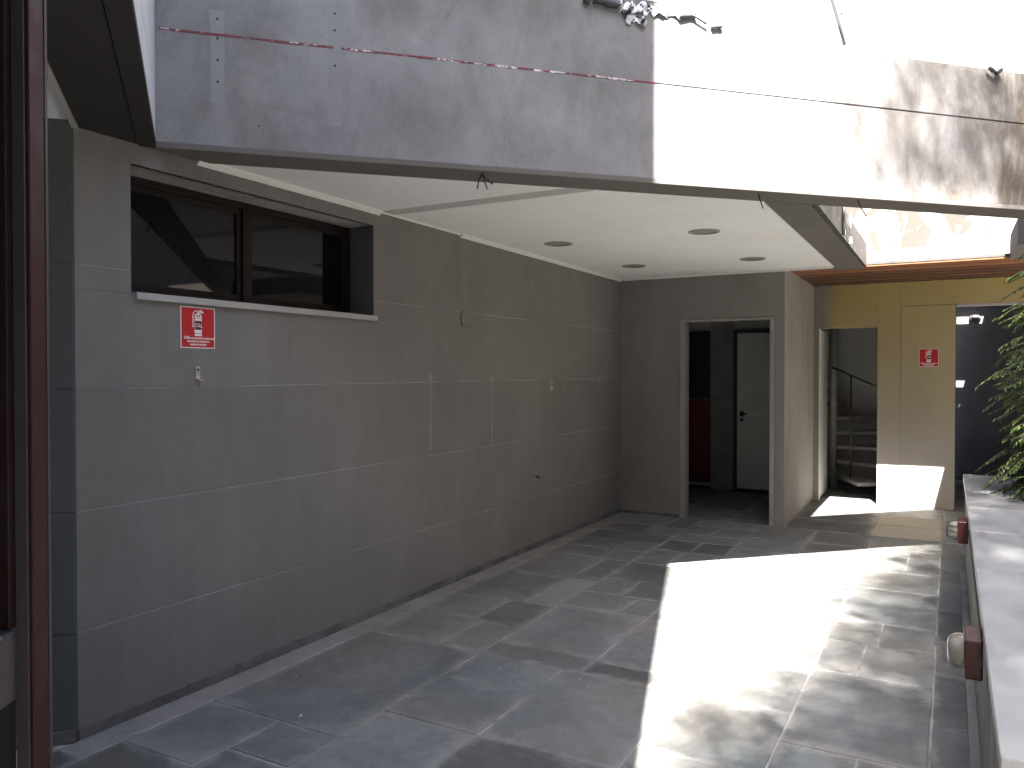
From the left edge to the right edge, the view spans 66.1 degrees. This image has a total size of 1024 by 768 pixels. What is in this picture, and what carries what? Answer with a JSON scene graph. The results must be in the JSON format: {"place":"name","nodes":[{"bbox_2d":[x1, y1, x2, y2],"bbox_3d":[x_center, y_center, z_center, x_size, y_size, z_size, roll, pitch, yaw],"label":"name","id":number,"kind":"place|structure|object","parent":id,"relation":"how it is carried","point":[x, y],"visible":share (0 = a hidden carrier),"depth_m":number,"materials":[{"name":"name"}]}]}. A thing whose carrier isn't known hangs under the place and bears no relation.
{"place":"outdoors","nodes":[
{"label":"outdoors","id":0,"kind":"place"},
{"bbox_2d":[11,118,77,748],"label":"chamfered wall","id":1,"kind":"structure","parent":0,"point":[62,418],"depth_m":3.27,"materials":[{"name":"stone"}]},
{"bbox_2d":[42,0,155,147],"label":"overhanging storey","id":2,"kind":"object","parent":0,"point":[100,66],"visible":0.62,"depth_m":2.71,"materials":[{"name":"grey paint"}]},
{"bbox_2d":[73,127,619,740],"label":"rendered wall","id":3,"kind":"structure","parent":0,"point":[369,415],"depth_m":4.43,"materials":[{"name":"stone"}]},
{"bbox_2d":[180,306,214,348],"bbox_3d":[-1.527,-0.274,3.826,0.006,0.200,0.200,0,1,29],"label":"extinguisher sign","id":4,"kind":"object","parent":3,"relation":"attached to","point":[197,327],"visible":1,"depth_m":3.82,"materials":[{"name":"red plastic"}]},
{"bbox_2d":[195,366,202,379],"bbox_3d":[-1.520,-0.052,3.822,0.026,0.069,0.026,0,1,29],"label":"wall bracket","id":5,"kind":"object","parent":3,"relation":"attached to","point":[197,372],"depth_m":3.82,"materials":[{"name":"metal"}]},
{"bbox_2d":[130,176,349,312],"bbox_3d":[-1.476,-0.710,4.357,0.054,0.571,1.691,0,1,29],"label":"window","id":6,"kind":"structure","parent":3,"relation":"in","point":[185,242],"depth_m":4.27,"materials":[{"name":"black glass"}]},
{"bbox_2d":[16,478,969,767],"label":"floor paving","id":7,"kind":"structure","parent":0,"point":[818,632],"depth_m":4.15,"materials":[{"name":"stone"}]},
{"bbox_2d":[0,0,52,767],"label":"glazed door","id":8,"kind":"structure","parent":7,"relation":"on","point":[25,545],"depth_m":1.49,"materials":[{"name":"red paint"}]},
{"bbox_2d":[827,285,876,487],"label":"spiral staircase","id":9,"kind":"structure","parent":7,"relation":"on","point":[833,403],"depth_m":10.59,"materials":[{"name":"metal"}]},
{"bbox_2d":[959,474,1023,767],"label":"planter wall","id":10,"kind":"structure","parent":7,"relation":"on","point":[991,561],"depth_m":3.11,"materials":[{"name":"grey concrete"}]},
{"bbox_2d":[946,517,967,543],"bbox_3d":[2.739,0.898,4.841,0.118,0.136,0.196,0,1,29],"label":"bulkhead lamp","id":11,"kind":"object","parent":10,"relation":"attached to","point":[957,529],"visible":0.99,"depth_m":4.77,"materials":[{"name":"red glass"}]},
{"bbox_2d":[947,625,982,680],"bbox_3d":[1.571,0.928,2.732,0.106,0.136,0.196,0,1,29],"label":"bulkhead lamp","id":12,"kind":"object","parent":10,"relation":"attached to","point":[965,650],"visible":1,"depth_m":2.66,"materials":[{"name":"red paint"}]},
{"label":"soil","id":13,"kind":"structure","parent":10,"relation":"in","visible":0},
{"bbox_2d":[975,255,1023,501],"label":"shrub","id":14,"kind":"object","parent":13,"relation":"in","point":[1018,463],"visible":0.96,"depth_m":5.41,"materials":[{"name":"green plant"}]},
{"bbox_2d":[196,161,833,281],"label":"ceiling","id":15,"kind":"structure","parent":0,"point":[608,234],"depth_m":5.34,"materials":[{"name":"white paint"}]},
{"bbox_2d":[544,241,572,246],"bbox_3d":[0.371,-1.136,6.301,0.232,0.040,0.232,0,1,29],"label":"downlight","id":16,"kind":"object","parent":15,"relation":"attached to","point":[557,244],"visible":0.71,"depth_m":6.29,"materials":[{"name":"beige paint"}]},
{"bbox_2d":[622,264,645,267],"bbox_3d":[1.179,-1.155,7.614,0.232,0.040,0.232,0,1,29],"label":"downlight","id":17,"kind":"object","parent":15,"relation":"attached to","point":[634,266],"visible":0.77,"depth_m":7.61,"materials":[{"name":"beige paint"}]},
{"bbox_2d":[688,229,720,234],"bbox_3d":[1.408,-1.129,5.759,0.232,0.040,0.232,0,1,29],"label":"downlight","id":18,"kind":"object","parent":15,"relation":"attached to","point":[697,231],"visible":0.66,"depth_m":5.76,"materials":[{"name":"beige paint"}]},
{"bbox_2d":[739,257,765,260],"bbox_3d":[2.183,-1.148,7.135,0.232,0.040,0.232,0,1,29],"label":"downlight","id":19,"kind":"object","parent":15,"relation":"attached to","point":[753,258],"visible":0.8,"depth_m":7.13,"materials":[{"name":"beige paint"}]},
{"bbox_2d":[147,0,1023,218],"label":"concrete parapet","id":20,"kind":"structure","parent":0,"point":[910,105],"depth_m":4.21,"materials":[{"name":"white paint"}]},
{"bbox_2d":[477,173,492,188],"bbox_3d":[-0.141,-1.041,4.038,0.101,0.088,0.024,0,1,26],"label":"hanging wire","id":21,"kind":"object","parent":20,"relation":"hanging from","point":[482,175],"visible":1,"depth_m":4.03,"materials":[{"name":"black plastic"}]},
{"bbox_2d":[583,0,590,4],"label":"rolled flashing","id":22,"kind":"object","parent":20,"relation":"attached to","point":[587,2],"visible":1,"depth_m":4.11,"materials":[{"name":"metal"}]},
{"bbox_2d":[592,0,618,8],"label":"rolled flashing","id":23,"kind":"object","parent":20,"relation":"attached to","point":[610,4],"visible":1,"depth_m":4.14,"materials":[{"name":"metal"}]},
{"bbox_2d":[619,0,648,15],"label":"torn flashing","id":24,"kind":"object","parent":20,"relation":"attached to","point":[634,8],"visible":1,"depth_m":4.20,"materials":[{"name":"metal"}]},
{"bbox_2d":[626,11,647,26],"bbox_3d":[0.666,-1.956,4.204,0.120,0.076,0.037,0,1,-3],"label":"torn flashing","id":25,"kind":"object","parent":20,"relation":"attached to","point":[637,18],"visible":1,"depth_m":4.21,"materials":[{"name":"metal"}]},
{"bbox_2d":[647,4,680,19],"bbox_3d":[0.825,-2.011,4.251,0.202,0.066,0.018,0,1,-16],"label":"torn flashing","id":26,"kind":"object","parent":20,"relation":"attached to","point":[653,11],"visible":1,"depth_m":4.25,"materials":[{"name":"metal"}]},
{"bbox_2d":[678,13,696,18],"bbox_3d":[0.955,-2.006,4.289,0.106,0.041,0.025,0,1,-16],"label":"rolled flashing","id":27,"kind":"object","parent":20,"relation":"attached to","point":[682,16],"visible":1,"depth_m":4.28,"materials":[{"name":"metal"}]},
{"bbox_2d":[694,15,706,24],"bbox_3d":[1.028,-1.993,4.303,0.084,0.047,0.012,0,1,-16],"label":"rolled flashing","id":28,"kind":"object","parent":20,"relation":"attached to","point":[699,19],"visible":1,"depth_m":4.30,"materials":[{"name":"metal"}]},
{"bbox_2d":[710,25,722,28],"bbox_3d":[1.129,-1.969,4.339,0.071,0.029,0.021,0,1,-14],"label":"rolled flashing","id":29,"kind":"object","parent":20,"relation":"attached to","point":[716,26],"visible":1,"depth_m":4.33,"materials":[{"name":"metal"}]},
{"bbox_2d":[831,0,846,45],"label":"metal strip","id":30,"kind":"object","parent":20,"relation":"attached to","point":[839,22],"visible":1,"depth_m":4.55,"materials":[{"name":"metal"}]},
{"bbox_2d":[837,0,843,12],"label":"metal pennant","id":31,"kind":"object","parent":20,"relation":"hanging from","point":[840,3],"visible":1,"depth_m":4.56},
{"bbox_2d":[987,65,995,72],"bbox_3d":[2.951,-1.937,4.840,0.053,0.043,0.026,0,1,-16],"label":"rolled flashing","id":32,"kind":"object","parent":20,"relation":"attached to","point":[991,69],"visible":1,"depth_m":4.83,"materials":[{"name":"metal"}]},
{"bbox_2d":[994,67,1003,75],"bbox_3d":[3.009,-1.932,4.857,0.065,0.056,0.028,0,1,-16],"label":"rolled flashing","id":33,"kind":"object","parent":20,"relation":"attached to","point":[998,71],"visible":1,"depth_m":4.85,"materials":[{"name":"metal"}]},
{"bbox_2d":[620,271,813,526],"bbox_3d":[2.434,0.120,9.151,1.754,2.600,1.945,0,1,29],"label":"doorway wall","id":34,"kind":"structure","parent":0,"point":[657,316],"depth_m":8.47,"materials":[{"name":"beige paint"}]},
{"bbox_2d":[689,320,769,493],"bbox_3d":[2.423,0.116,9.435,1.859,2.600,2.160,0,1,29],"label":"corridor","id":35,"kind":"object","parent":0,"point":[721,409],"visible":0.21,"depth_m":10.34,"materials":[{"name":"grey paint"}]},
{"bbox_2d":[689,400,709,481],"bbox_3d":[2.453,0.755,10.510,0.375,1.090,0.066,0,1,29],"label":"red panel","id":36,"kind":"object","parent":35,"relation":"attached to","point":[699,440],"visible":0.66,"depth_m":10.46,"materials":[{"name":"paint"}]},
{"bbox_2d":[689,331,710,398],"bbox_3d":[2.454,-0.255,10.498,0.375,0.890,0.060,0,1,29],"label":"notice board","id":37,"kind":"object","parent":35,"relation":"attached to","point":[699,364],"visible":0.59,"depth_m":10.45,"materials":[{"name":"black"}]},
{"bbox_2d":[733,329,769,491],"bbox_3d":[3.245,0.352,10.016,0.865,2.110,0.149,0,1,29],"label":"corridor door","id":38,"kind":"structure","parent":35,"relation":"attached to","point":[751,381],"depth_m":10.13,"materials":[{"name":"paint"}]},
{"bbox_2d":[737,333,769,489],"bbox_3d":[3.280,0.352,10.043,0.791,2.010,0.040,0,1,29],"label":"door leaf","id":39,"kind":"structure","parent":38,"relation":"in","point":[753,349],"depth_m":10.12,"materials":[{"name":"paint"}]},
{"bbox_2d":[764,201,866,269],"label":"edge beam","id":40,"kind":"structure","parent":0,"point":[818,228],"depth_m":5.86,"materials":[{"name":"brown paint"}]},
{"bbox_2d":[842,207,845,234],"bbox_3d":[2.525,-1.265,5.982,0.023,0.260,0.040,0,1,29],"label":"rod stub","id":41,"kind":"object","parent":40,"relation":"attached to","point":[843,231],"visible":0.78,"depth_m":5.97,"materials":[{"name":"metal"}]},
{"bbox_2d":[849,211,852,243],"bbox_3d":[2.756,-1.271,6.397,0.023,0.260,0.040,0,1,29],"label":"rod stub","id":42,"kind":"object","parent":40,"relation":"attached to","point":[850,238],"visible":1,"depth_m":6.39,"materials":[{"name":"metal"}]},
{"bbox_2d":[821,279,950,478],"bbox_3d":[4.572,-0.351,10.621,2.455,3.500,2.474,0,1,29],"label":"stair room","id":43,"kind":"object","parent":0,"point":[856,352],"visible":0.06,"depth_m":11.41,"materials":[{"name":"paint"}]},
{"bbox_2d":[792,219,1023,272],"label":"roof slab","id":44,"kind":"structure","parent":0,"point":[1014,246],"depth_m":8.02,"materials":[{"name":"white paint"}]},
{"bbox_2d":[791,253,1023,285],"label":"board soffit","id":45,"kind":"structure","parent":44,"relation":"attached to","point":[980,266],"depth_m":8.11,"materials":[{"name":"wood"}]},
{"bbox_2d":[813,276,1023,509],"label":"ochre wall","id":46,"kind":"structure","parent":0,"point":[916,422],"depth_m":9.06,"materials":[{"name":"paint"}]},
{"bbox_2d":[820,331,827,495],"bbox_3d":[3.928,0.363,9.952,0.040,2.050,0.658,0,1,29],"label":"stair door","id":47,"kind":"structure","parent":46,"relation":"attached to","point":[824,393],"depth_m":9.95,"materials":[{"name":"white paint"}]},
{"bbox_2d":[820,331,827,495],"bbox_3d":[3.927,0.363,9.953,0.038,2.050,0.658,0,1,29],"label":"door leaf","id":48,"kind":"structure","parent":47,"relation":"in","point":[824,335],"depth_m":9.95,"materials":[{"name":"white paint"}]},
{"bbox_2d":[919,349,938,366],"bbox_3d":[4.749,-0.298,8.961,0.200,0.205,0.006,0,1,29],"label":"extinguisher sign","id":49,"kind":"object","parent":46,"relation":"attached to","point":[928,357],"visible":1,"depth_m":8.96,"materials":[{"name":"red plastic"}]},
{"bbox_2d":[845,207,1016,250],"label":"wall","id":50,"kind":"structure","parent":0,"point":[879,229],"depth_m":9.11,"materials":[{"name":"white paint"}]},
{"bbox_2d":[955,305,1023,479],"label":"black wall","id":51,"kind":"structure","parent":0,"point":[979,344],"depth_m":11.25,"materials":[{"name":"black paint"}]},
{"bbox_2d":[969,314,980,322],"bbox_3d":[6.621,-0.940,11.246,0.150,0.118,0.082,0,1,29],"label":"oval wall lamp","id":52,"kind":"object","parent":51,"relation":"attached to","point":[974,318],"visible":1,"depth_m":11.23,"materials":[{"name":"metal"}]},
{"bbox_2d":[962,275,1022,278],"bbox_3d":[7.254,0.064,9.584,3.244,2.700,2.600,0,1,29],"label":"passage roof","id":53,"kind":"structure","parent":0,"point":[988,277],"depth_m":9.16,"materials":[{"name":"brown paint"}]}
]}

